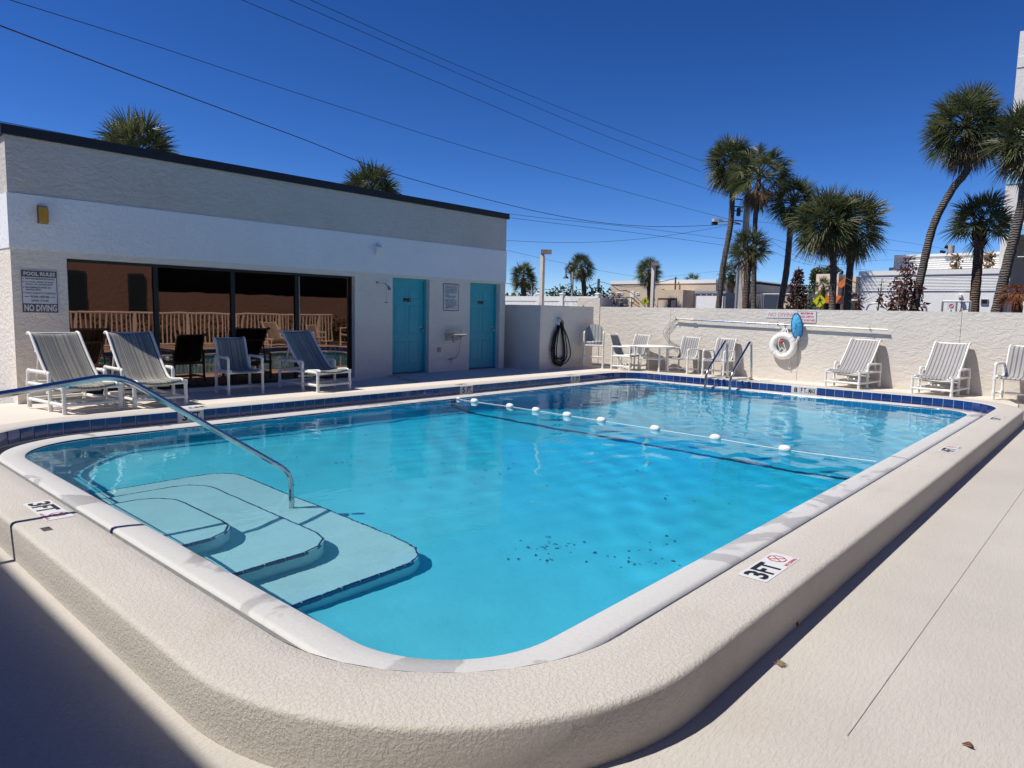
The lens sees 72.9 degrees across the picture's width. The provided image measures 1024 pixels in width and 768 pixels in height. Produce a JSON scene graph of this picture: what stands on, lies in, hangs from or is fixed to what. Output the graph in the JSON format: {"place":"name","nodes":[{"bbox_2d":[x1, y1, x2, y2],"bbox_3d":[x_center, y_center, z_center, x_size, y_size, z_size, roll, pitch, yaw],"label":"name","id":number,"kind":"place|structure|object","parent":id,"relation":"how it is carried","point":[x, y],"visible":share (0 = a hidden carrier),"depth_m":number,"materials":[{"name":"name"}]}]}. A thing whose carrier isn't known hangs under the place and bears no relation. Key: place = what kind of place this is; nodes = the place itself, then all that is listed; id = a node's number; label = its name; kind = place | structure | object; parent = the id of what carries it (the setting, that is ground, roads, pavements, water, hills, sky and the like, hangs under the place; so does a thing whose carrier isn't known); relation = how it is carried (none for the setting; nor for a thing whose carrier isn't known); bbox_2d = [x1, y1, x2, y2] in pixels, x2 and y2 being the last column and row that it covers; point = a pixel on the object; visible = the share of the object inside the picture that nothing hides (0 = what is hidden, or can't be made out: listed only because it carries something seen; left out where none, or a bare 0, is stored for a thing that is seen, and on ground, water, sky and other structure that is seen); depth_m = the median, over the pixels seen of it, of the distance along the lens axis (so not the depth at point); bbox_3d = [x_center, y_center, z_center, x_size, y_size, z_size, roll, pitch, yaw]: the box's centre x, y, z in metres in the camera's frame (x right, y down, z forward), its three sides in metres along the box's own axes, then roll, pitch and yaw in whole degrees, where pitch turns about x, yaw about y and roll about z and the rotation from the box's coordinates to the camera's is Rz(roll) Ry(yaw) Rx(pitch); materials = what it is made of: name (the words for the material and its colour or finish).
{"place":"outdoors","nodes":[
{"label":"outdoors","id":0,"kind":"place"},
{"bbox_2d":[0,123,509,403],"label":"pool building","id":1,"kind":"structure","parent":0,"point":[185,260],"depth_m":12.18,"materials":[{"name":"paint"}]},
{"bbox_2d":[19,269,58,312],"bbox_3d":[-6.840,-1.337,10.039,0.016,0.618,0.464,7,8,41],"label":"rules sign","id":2,"kind":"object","parent":1,"relation":"attached to","point":[39,291],"visible":1,"depth_m":10.03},
{"bbox_2d":[37,205,48,223],"bbox_3d":[-6.732,-2.430,9.952,0.085,0.255,0.130,7,8,41],"label":"wall lamp","id":3,"kind":"object","parent":1,"relation":"attached to","point":[42,214],"visible":1,"depth_m":9.93,"materials":[{"name":"metal"}]},
{"bbox_2d":[67,259,158,393],"bbox_3d":[-6.293,-0.889,10.942,0.070,2.063,1.293,7,8,41],"label":"window","id":4,"kind":"structure","parent":1,"relation":"in","point":[110,296],"depth_m":10.86,"materials":[{"name":"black glass"}]},
{"bbox_2d":[155,264,234,389],"bbox_3d":[-5.426,-0.970,11.908,0.070,2.063,1.303,7,8,41],"label":"window","id":5,"kind":"structure","parent":1,"relation":"in","point":[195,304],"depth_m":11.87,"materials":[{"name":"black glass"}]},
{"bbox_2d":[233,269,297,384],"bbox_3d":[-4.570,-1.051,12.863,0.070,2.063,1.263,7,8,41],"label":"window","id":6,"kind":"structure","parent":1,"relation":"in","point":[264,302],"depth_m":12.85,"materials":[{"name":"black glass"}]},
{"bbox_2d":[297,273,351,378],"bbox_3d":[-3.732,-1.129,13.797,0.070,2.063,1.248,7,8,41],"label":"window","id":7,"kind":"structure","parent":1,"relation":"in","point":[325,300],"depth_m":13.86,"materials":[{"name":"black glass"}]},
{"bbox_2d":[374,244,382,255],"bbox_3d":[-2.768,-2.777,14.376,0.085,0.225,0.170,7,8,41],"label":"wall lamp","id":8,"kind":"object","parent":1,"relation":"attached to","point":[378,250],"visible":1,"depth_m":14.34,"materials":[{"name":"white paint"}]},
{"bbox_2d":[392,278,425,374],"bbox_3d":[-2.317,-1.267,15.359,0.160,2.119,1.043,7,8,41],"label":"door","id":9,"kind":"structure","parent":1,"relation":"in","point":[409,295],"depth_m":15.41,"materials":[{"name":"teal paint"}]},
{"bbox_2d":[443,283,458,310],"bbox_3d":[-1.413,-2.010,16.073,0.011,0.625,0.487,7,8,41],"label":"rules sign","id":10,"kind":"object","parent":1,"relation":"attached to","point":[450,297],"visible":1,"depth_m":16.07,"materials":[{"name":"paper"}]},
{"bbox_2d":[445,330,465,361],"bbox_3d":[-1.310,-0.892,16.120,0.300,0.786,0.390,7,8,41],"label":"drinking fountain","id":11,"kind":"object","parent":1,"relation":"attached to","point":[453,336],"visible":1,"depth_m":16.09,"materials":[{"name":"metal"}]},
{"bbox_2d":[469,283,496,369],"bbox_3d":[-0.764,-1.413,17.092,0.160,2.119,1.045,7,8,41],"label":"door","id":12,"kind":"structure","parent":1,"relation":"in","point":[482,337],"depth_m":17.15,"materials":[{"name":"teal paint"}]},
{"bbox_2d":[290,0,700,171],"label":"power line","id":13,"kind":"object","parent":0,"point":[467,77],"visible":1,"depth_m":21.60,"materials":[{"name":"black plastic"}]},
{"bbox_2d":[311,0,700,160],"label":"power line","id":14,"kind":"object","parent":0,"point":[476,73],"visible":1,"depth_m":21.88,"materials":[{"name":"black plastic"}]},
{"bbox_2d":[0,421,1023,767],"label":"pool deck","id":15,"kind":"structure","parent":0,"point":[74,693],"depth_m":3.12,"materials":[{"name":"concrete"}]},
{"bbox_2d":[847,490,1022,734],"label":"deck joint","id":16,"kind":"object","parent":15,"relation":"on","point":[924,626],"visible":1,"depth_m":3.66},
{"bbox_2d":[0,365,1023,424],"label":"pool deck","id":17,"kind":"structure","parent":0,"point":[12,412],"depth_m":12.02,"materials":[{"name":"concrete"}]},
{"bbox_2d":[26,331,122,414],"bbox_3d":[-5.922,-0.186,9.340,1.168,1.022,0.752,5,7,34],"label":"sun lounger","id":18,"kind":"object","parent":17,"relation":"on","point":[61,356],"visible":0.84,"depth_m":9.37,"materials":[{"name":"white plastic"}]},
{"bbox_2d":[103,330,187,408],"bbox_3d":[-5.314,-0.241,10.001,1.168,1.022,0.752,6,8,40],"label":"sun lounger","id":19,"kind":"object","parent":17,"relation":"on","point":[137,357],"visible":0.77,"depth_m":10.07,"materials":[{"name":"white plastic"}]},
{"bbox_2d":[212,336,263,395],"bbox_3d":[-4.541,-0.311,11.455,0.615,0.918,0.724,-4,8,-44],"label":"patio chair","id":20,"kind":"object","parent":17,"relation":"on","point":[232,356],"visible":1,"depth_m":11.51,"materials":[{"name":"white plastic"}]},
{"bbox_2d":[278,329,350,392],"bbox_3d":[-3.503,-0.432,12.227,1.168,1.022,0.752,6,7,35],"label":"sun lounger","id":21,"kind":"object","parent":17,"relation":"on","point":[307,353],"visible":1,"depth_m":12.25,"materials":[{"name":"white plastic"}]},
{"bbox_2d":[389,368,531,382],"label":"entry slab","id":22,"kind":"structure","parent":17,"relation":"on","point":[448,375],"depth_m":15.34,"materials":[{"name":"concrete"}]},
{"bbox_2d":[0,371,1023,767],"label":"pool curb","id":23,"kind":"structure","parent":17,"relation":"on","point":[212,669],"depth_m":2.90,"materials":[{"name":"concrete"}]},
{"bbox_2d":[23,500,73,520],"bbox_3d":[-3.179,0.860,4.748,0.550,0.002,0.165,7,8,41],"label":"depth decal","id":24,"kind":"object","parent":23,"relation":"on","point":[46,510],"visible":1,"depth_m":4.74},
{"bbox_2d":[0,372,995,672],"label":"pool basin","id":25,"kind":"object","parent":23,"relation":"in","point":[270,614],"visible":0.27,"depth_m":5.26,"materials":[{"name":"concrete"}]},
{"bbox_2d":[26,381,965,659],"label":"pool water","id":26,"kind":"structure","parent":25,"relation":"in","point":[456,529],"depth_m":6.13,"materials":[{"name":"liquid"}]},
{"bbox_2d":[456,397,875,461],"bbox_3d":[1.508,0.567,10.137,7.064,0.098,0.171,7,8,44],"label":"safety rope","id":27,"kind":"object","parent":26,"relation":"on","point":[713,436],"visible":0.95,"depth_m":9.64,"materials":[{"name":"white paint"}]},
{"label":"pool step","id":28,"kind":"structure","parent":25,"relation":"on","visible":0},
{"bbox_2d":[0,374,293,483],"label":"handrail","id":29,"kind":"object","parent":28,"relation":"on","point":[148,392],"visible":0.95,"depth_m":5.27,"materials":[{"name":"metal"}]},
{"bbox_2d":[738,552,798,581],"bbox_3d":[1.479,1.045,3.978,0.165,0.002,0.510,7,8,41],"label":"depth decal","id":30,"kind":"object","parent":23,"relation":"on","point":[770,566],"visible":1,"depth_m":3.96},
{"bbox_2d":[938,445,961,452],"bbox_3d":[4.912,0.728,7.769,0.165,0.002,0.510,7,8,41],"label":"depth decal","id":31,"kind":"object","parent":23,"relation":"on","point":[949,449],"visible":1,"depth_m":7.75},
{"bbox_2d":[582,324,604,368],"bbox_3d":[2.170,-1.009,18.391,0.557,1.150,0.582,2,6,8],"label":"tall chair","id":32,"kind":"object","parent":17,"relation":"on","point":[593,334],"visible":1,"depth_m":18.50,"materials":[{"name":"white plastic"}]},
{"bbox_2d":[607,334,639,370],"bbox_3d":[2.874,-0.831,17.958,0.724,0.918,0.615,5,7,33],"label":"patio chair","id":33,"kind":"object","parent":17,"relation":"on","point":[616,348],"visible":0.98,"depth_m":17.96,"materials":[{"name":"white plastic"}]},
{"bbox_2d":[617,334,651,369],"bbox_3d":[3.274,-0.864,18.438,0.724,0.918,0.615,-3,8,-38],"label":"patio chair","id":34,"kind":"object","parent":17,"relation":"on","point":[641,339],"visible":0.52,"depth_m":18.50,"materials":[{"name":"white plastic"}]},
{"bbox_2d":[634,345,674,371],"bbox_3d":[3.659,-0.661,17.894,1.040,0.655,1.040,7,8,41],"label":"round table","id":35,"kind":"object","parent":17,"relation":"on","point":[658,358],"visible":0.92,"depth_m":17.78,"materials":[{"name":"white paint"}]},
{"bbox_2d":[666,336,701,373],"bbox_3d":[4.385,-0.746,17.564,0.724,0.918,0.615,-4,8,-44],"label":"patio chair","id":36,"kind":"object","parent":17,"relation":"on","point":[688,349],"visible":0.99,"depth_m":17.60,"materials":[{"name":"white plastic"}]},
{"bbox_2d":[701,337,737,375],"bbox_3d":[5.128,-0.673,17.065,0.724,0.918,0.615,-4,8,-44],"label":"patio chair","id":37,"kind":"object","parent":17,"relation":"on","point":[721,356],"visible":0.88,"depth_m":17.08,"materials":[{"name":"white plastic"}]},
{"bbox_2d":[704,340,753,389],"bbox_3d":[4.909,0.066,15.707,0.687,2.079,1.225,7,8,41],"label":"pool ladder","id":38,"kind":"object","parent":17,"relation":"attached to","point":[750,343],"visible":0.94,"depth_m":15.73,"materials":[{"name":"metal"}]},
{"bbox_2d":[824,338,882,388],"bbox_3d":[7.333,-0.457,14.838,1.168,1.022,0.752,-4,8,-41],"label":"sun lounger","id":39,"kind":"object","parent":17,"relation":"on","point":[858,357],"visible":1,"depth_m":14.90,"materials":[{"name":"white plastic"}]},
{"bbox_2d":[910,341,971,396],"bbox_3d":[8.545,-0.318,13.764,1.168,1.022,0.752,-4,8,-42],"label":"sun lounger","id":40,"kind":"object","parent":17,"relation":"on","point":[945,363],"visible":1,"depth_m":13.83,"materials":[{"name":"white plastic"}]},
{"bbox_2d":[991,344,1023,399],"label":"patio chair","id":41,"kind":"object","parent":17,"relation":"on","point":[1013,367],"visible":1,"depth_m":13.16,"materials":[{"name":"white plastic"}]},
{"bbox_2d":[0,0,1023,297],"label":"sky","id":42,"kind":"structure","parent":0,"point":[845,88],"materials":[{"name":"blue"}]},
{"bbox_2d":[760,293,816,309],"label":"tan building","id":43,"kind":"structure","parent":0,"point":[814,295],"depth_m":51.67,"materials":[{"name":"beige paint"}]},
{"bbox_2d":[814,266,842,273],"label":"conifer tree","id":44,"kind":"object","parent":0,"point":[824,270],"visible":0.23,"depth_m":64.26,"materials":[{"name":"green plant"}]},
{"bbox_2d":[860,252,1015,311],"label":"white building","id":45,"kind":"structure","parent":0,"point":[943,280],"depth_m":28.24,"materials":[{"name":"paint"}]},
{"bbox_2d":[946,251,964,268],"bbox_3d":[18.462,-5.030,28.891,0.630,1.064,0.614,7,8,41],"label":"dry plant","id":46,"kind":"object","parent":45,"relation":"on","point":[955,265],"visible":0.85,"depth_m":28.83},
{"bbox_2d":[983,250,995,268],"bbox_3d":[19.400,-4.941,28.155,0.585,1.069,0.619,-3,7,-34],"label":"dry plant","id":47,"kind":"object","parent":45,"relation":"on","point":[988,257],"visible":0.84,"depth_m":28.05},
{"bbox_2d":[998,31,1023,312],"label":"condo tower","id":48,"kind":"structure","parent":0,"point":[1012,193],"depth_m":27.23,"materials":[{"name":"white paint"}]},
{"label":"ground","id":49,"kind":"structure","parent":0,"visible":0},
{"bbox_2d":[93,104,184,155],"bbox_3d":[-11.224,-4.538,20.922,2.791,7.682,2.866,7,8,41],"label":"palm tree","id":50,"kind":"object","parent":49,"relation":"on","point":[127,133],"visible":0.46,"depth_m":20.21,"materials":[{"name":"green plant"}]},
{"bbox_2d":[340,155,404,193],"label":"palm tree","id":51,"kind":"object","parent":49,"relation":"on","point":[373,176],"visible":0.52,"depth_m":25.40,"materials":[{"name":"green plant"}]},
{"bbox_2d":[510,260,538,295],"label":"palm tree","id":52,"kind":"object","parent":49,"relation":"on","point":[523,282],"visible":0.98,"depth_m":47.34,"materials":[{"name":"green plant"}]},
{"bbox_2d":[539,249,551,304],"bbox_3d":[0.929,-2.063,19.871,0.320,3.512,0.340,2,6,3],"label":"street lamp","id":53,"kind":"object","parent":49,"relation":"on","point":[542,273],"visible":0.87,"depth_m":19.73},
{"bbox_2d":[504,305,593,369],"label":"enclosure wall","id":54,"kind":"structure","parent":49,"relation":"on","point":[529,330],"depth_m":17.84,"materials":[{"name":"paint"}]},
{"bbox_2d":[551,317,570,366],"bbox_3d":[1.252,-1.081,17.871,0.131,1.272,0.811,7,8,41],"label":"pool hose","id":55,"kind":"object","parent":54,"relation":"attached to","point":[560,322],"visible":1,"depth_m":17.81,"materials":[{"name":"black rubber"}]},
{"bbox_2d":[505,293,601,305],"bbox_3d":[0.507,-1.932,23.870,6.001,2.406,0.170,7,8,41],"label":"vinyl fence","id":56,"kind":"object","parent":49,"relation":"on","point":[562,299],"visible":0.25,"depth_m":23.11,"materials":[{"name":"plastic"}]},
{"bbox_2d":[550,283,580,295],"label":"shrub","id":57,"kind":"object","parent":49,"relation":"on","point":[562,287],"visible":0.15,"depth_m":57.30,"materials":[{"name":"green plant"}]},
{"bbox_2d":[563,266,573,295],"bbox_3d":[2.839,-3.975,35.634,0.539,4.136,0.310,4,6,22],"label":"street lamp","id":58,"kind":"object","parent":49,"relation":"on","point":[566,277],"visible":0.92,"depth_m":35.47,"materials":[{"name":"metal"}]},
{"bbox_2d":[566,252,596,295],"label":"palm tree","id":59,"kind":"object","parent":49,"relation":"on","point":[582,273],"visible":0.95,"depth_m":53.95,"materials":[{"name":"green plant"}]},
{"bbox_2d":[589,285,614,298],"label":"shrub","id":60,"kind":"object","parent":49,"relation":"on","point":[600,290],"visible":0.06,"depth_m":55.00,"materials":[{"name":"green plant"}]},
{"bbox_2d":[578,298,627,364],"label":"wall column","id":61,"kind":"structure","parent":49,"relation":"on","point":[596,303],"depth_m":20.03,"materials":[{"name":"paint"}]},
{"bbox_2d":[598,292,628,306],"bbox_3d":[2.933,-1.803,20.722,1.089,1.914,1.173,4,7,27],"label":"purple bush","id":62,"kind":"object","parent":49,"relation":"on","point":[615,296],"visible":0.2,"depth_m":20.48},
{"bbox_2d":[632,256,661,306],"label":"palm tree","id":63,"kind":"object","parent":49,"relation":"on","point":[645,267],"visible":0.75,"depth_m":50.25,"materials":[{"name":"green plant"}]},
{"bbox_2d":[650,262,656,306],"bbox_3d":[4.333,-2.070,21.469,0.179,3.346,0.340,2,6,11],"label":"post","id":64,"kind":"object","parent":49,"relation":"on","point":[653,276],"visible":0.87,"depth_m":21.33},
{"bbox_2d":[683,271,699,279],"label":"palm tree","id":65,"kind":"object","parent":49,"relation":"on","point":[695,277],"visible":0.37,"depth_m":59.26,"materials":[{"name":"green plant"}]},
{"bbox_2d":[611,277,807,307],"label":"tan building","id":66,"kind":"structure","parent":49,"relation":"on","point":[675,293],"depth_m":52.86,"materials":[{"name":"paint"}]},
{"bbox_2d":[695,291,734,308],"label":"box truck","id":67,"kind":"object","parent":49,"relation":"on","point":[705,299],"visible":0.17,"depth_m":43.03,"materials":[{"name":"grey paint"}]},
{"bbox_2d":[717,260,739,292],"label":"palm tree","id":68,"kind":"object","parent":49,"relation":"on","point":[729,281],"visible":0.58,"depth_m":43.32,"materials":[{"name":"green plant"}]},
{"bbox_2d":[711,181,750,308],"bbox_3d":[11.519,-6.516,36.823,1.976,9.330,0.445,3,6,19],"label":"utility pole","id":69,"kind":"object","parent":49,"relation":"on","point":[739,281],"visible":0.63,"depth_m":36.60,"materials":[{"name":"wood"}]},
{"bbox_2d":[0,121,721,238],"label":"power line","id":70,"kind":"object","parent":69,"relation":"attached to","point":[134,146],"visible":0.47,"depth_m":16.89,"materials":[{"name":"black plastic"}]},
{"bbox_2d":[0,25,733,226],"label":"power line","id":71,"kind":"object","parent":69,"relation":"attached to","point":[286,132],"visible":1,"depth_m":17.76,"materials":[{"name":"black plastic"}]},
{"bbox_2d":[10,0,734,220],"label":"power line","id":72,"kind":"object","parent":69,"relation":"attached to","point":[298,93],"visible":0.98,"depth_m":18.67,"materials":[{"name":"black plastic"}]},
{"bbox_2d":[242,0,738,198],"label":"power line","id":73,"kind":"object","parent":69,"relation":"attached to","point":[449,87],"visible":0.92,"depth_m":20.88,"materials":[{"name":"black plastic"}]},
{"bbox_2d":[515,218,719,244],"bbox_3d":[3.905,-7.005,31.417,19.253,0.340,1.352,-3,7,-36],"label":"power line","id":74,"kind":"object","parent":69,"relation":"attached to","point":[615,230],"visible":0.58,"depth_m":32.93,"materials":[{"name":"black plastic"}]},
{"bbox_2d":[506,223,738,242],"bbox_3d":[5.560,-7.333,33.332,14.400,1.902,0.818,-2,7,-30],"label":"power line","id":75,"kind":"object","parent":69,"relation":"attached to","point":[606,241],"visible":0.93,"depth_m":32.48,"materials":[{"name":"black plastic"}]},
{"bbox_2d":[701,131,762,307],"bbox_3d":[11.154,-7.293,35.698,3.393,11.114,3.350,7,8,41],"label":"palm tree","id":76,"kind":"object","parent":49,"relation":"on","point":[717,154],"visible":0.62,"depth_m":35.24,"materials":[{"name":"green plant"}]},
{"bbox_2d":[726,223,773,308],"bbox_3d":[10.873,-4.398,31.961,2.477,6.098,2.342,7,8,41],"label":"palm tree","id":77,"kind":"object","parent":49,"relation":"on","point":[749,255],"visible":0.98,"depth_m":31.68,"materials":[{"name":"green plant"}]},
{"bbox_2d":[721,142,798,308],"bbox_3d":[11.746,-6.566,33.526,3.658,10.140,3.749,7,8,41],"label":"palm tree","id":78,"kind":"object","parent":49,"relation":"on","point":[756,199],"visible":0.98,"depth_m":33.03,"materials":[{"name":"green plant"}]},
{"bbox_2d":[749,294,778,308],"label":"grey container","id":79,"kind":"object","parent":49,"relation":"on","point":[765,301],"visible":0.09,"depth_m":44.12,"materials":[{"name":"metal"}]},
{"bbox_2d":[763,172,820,308],"bbox_3d":[13.605,-5.878,33.996,2.807,8.787,2.719,7,8,41],"label":"palm tree","id":80,"kind":"object","parent":49,"relation":"on","point":[781,210],"visible":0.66,"depth_m":33.65,"materials":[{"name":"green plant"}]},
{"bbox_2d":[782,266,808,309],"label":"dead tree","id":81,"kind":"object","parent":49,"relation":"on","point":[795,297],"visible":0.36,"depth_m":28.36,"materials":[{"name":"brown plant"}]},
{"bbox_2d":[798,292,820,309],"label":"shrub","id":82,"kind":"object","parent":49,"relation":"on","point":[814,306],"visible":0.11,"depth_m":49.99,"materials":[{"name":"green plant"}]},
{"bbox_2d":[598,307,1023,402],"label":"back wall","id":83,"kind":"structure","parent":49,"relation":"on","point":[909,339],"depth_m":15.73,"materials":[{"name":"paint"}]},
{"bbox_2d":[675,317,887,330],"bbox_3d":[6.177,-1.447,16.518,5.062,0.211,0.131,7,8,41],"label":"pool pole","id":84,"kind":"object","parent":83,"relation":"attached to","point":[870,329],"visible":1,"depth_m":16.24,"materials":[{"name":"metal"}]},
{"bbox_2d":[766,311,797,317],"bbox_3d":[6.381,-1.640,16.398,0.730,0.155,0.014,7,8,41],"label":"wall sign","id":85,"kind":"object","parent":83,"relation":"attached to","point":[778,314],"visible":1,"depth_m":16.42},
{"bbox_2d":[769,325,796,367],"bbox_3d":[6.395,-0.889,16.344,0.644,1.068,0.172,7,8,41],"label":"life ring","id":86,"kind":"object","parent":83,"relation":"hanging from","point":[790,339],"visible":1,"depth_m":16.29,"materials":[{"name":"white paint"}]},
{"bbox_2d":[791,313,802,343],"bbox_3d":[6.598,-1.284,16.063,0.286,0.724,0.128,7,8,41],"label":"skimmer net","id":87,"kind":"object","parent":83,"relation":"hanging from","point":[796,327],"visible":1,"depth_m":16.03,"materials":[{"name":"blue plastic"}]},
{"bbox_2d":[798,311,816,322],"bbox_3d":[6.816,-1.548,16.015,0.420,0.270,0.014,7,8,41],"label":"wall sign","id":88,"kind":"object","parent":83,"relation":"attached to","point":[808,316],"visible":0.99,"depth_m":15.99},
{"bbox_2d":[805,267,823,293],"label":"conifer tree","id":89,"kind":"object","parent":49,"relation":"on","point":[813,273],"visible":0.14,"depth_m":59.79,"materials":[{"name":"green plant"}]},
{"bbox_2d":[813,294,826,309],"bbox_3d":[13.712,-2.599,31.034,0.624,2.838,0.084,4,6,24],"label":"crossing sign","id":90,"kind":"object","parent":49,"relation":"on","point":[820,300],"visible":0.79,"depth_m":30.89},
{"bbox_2d":[812,276,829,309],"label":"palm tree","id":91,"kind":"object","parent":49,"relation":"on","point":[823,292],"visible":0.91,"depth_m":43.39,"materials":[{"name":"green plant"}]},
{"bbox_2d":[784,183,869,309],"bbox_3d":[13.755,-4.996,30.712,3.453,7.685,3.596,-2,7,-28],"label":"palm tree","id":92,"kind":"object","parent":49,"relation":"on","point":[828,239],"visible":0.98,"depth_m":30.12,"materials":[{"name":"green plant"}]},
{"bbox_2d":[815,274,860,309],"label":"cream shop","id":93,"kind":"structure","parent":49,"relation":"on","point":[840,289],"depth_m":53.21,"materials":[{"name":"paint"}]},
{"bbox_2d":[812,189,894,309],"bbox_3d":[15.211,-5.010,31.283,3.406,7.648,3.417,7,8,41],"label":"palm tree","id":94,"kind":"object","parent":49,"relation":"on","point":[859,246],"visible":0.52,"depth_m":30.47,"materials":[{"name":"green plant"}]},
{"bbox_2d":[851,293,857,309],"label":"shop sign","id":95,"kind":"object","parent":49,"relation":"on","point":[854,295],"visible":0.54,"depth_m":43.06,"materials":[{"name":"white"}]},
{"bbox_2d":[845,277,876,309],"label":"dead sapling","id":96,"kind":"object","parent":49,"relation":"on","point":[858,304],"visible":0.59,"depth_m":24.86,"materials":[{"name":"brown plant"}]},
{"bbox_2d":[875,278,886,310],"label":"dead sapling","id":97,"kind":"object","parent":49,"relation":"on","point":[881,300],"visible":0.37,"depth_m":23.67,"materials":[{"name":"brown plant"}]},
{"bbox_2d":[866,302,926,310],"bbox_3d":[13.094,-1.612,23.780,1.902,2.350,0.060,7,8,41],"label":"pipe rail","id":98,"kind":"object","parent":49,"relation":"on","point":[868,305],"visible":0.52,"depth_m":23.90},
{"bbox_2d":[884,256,930,310],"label":"dead tree","id":99,"kind":"object","parent":49,"relation":"on","point":[902,299],"visible":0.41,"depth_m":22.32,"materials":[{"name":"brown plant"}]},
{"bbox_2d":[940,245,954,252],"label":"utility pole","id":100,"kind":"object","parent":49,"relation":"on","point":[950,248],"visible":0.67,"depth_m":50.10,"materials":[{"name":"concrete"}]},
{"bbox_2d":[947,303,955,311],"bbox_3d":[13.422,-1.335,21.314,0.220,2.324,0.062,7,8,41],"label":"street sign","id":101,"kind":"object","parent":49,"relation":"on","point":[951,306],"visible":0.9,"depth_m":21.20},
{"bbox_2d":[941,300,971,311],"bbox_3d":[13.866,-1.413,21.759,0.825,2.406,0.060,7,8,41],"label":"pipe rail","id":102,"kind":"object","parent":49,"relation":"on","point":[956,301],"visible":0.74,"depth_m":21.64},
{"bbox_2d":[909,78,1016,310],"bbox_3d":[13.926,-4.779,21.618,2.822,9.171,2.694,7,8,41],"label":"palm tree","id":103,"kind":"object","parent":49,"relation":"on","point":[945,129],"visible":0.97,"depth_m":21.19,"materials":[{"name":"green plant"}]},
{"bbox_2d":[938,187,1022,311],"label":"palm tree","id":104,"kind":"object","parent":49,"relation":"on","point":[979,225],"visible":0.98,"depth_m":22.01,"materials":[{"name":"green plant"}]},
{"bbox_2d":[975,99,1023,311],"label":"palm tree","id":105,"kind":"object","parent":49,"relation":"on","point":[1009,142],"visible":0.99,"depth_m":19.89,"materials":[{"name":"green plant"}]},
{"bbox_2d":[994,284,1023,312],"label":"dead palm","id":106,"kind":"object","parent":49,"relation":"on","point":[1017,300],"visible":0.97,"depth_m":18.43,"materials":[{"name":"brown plant"}]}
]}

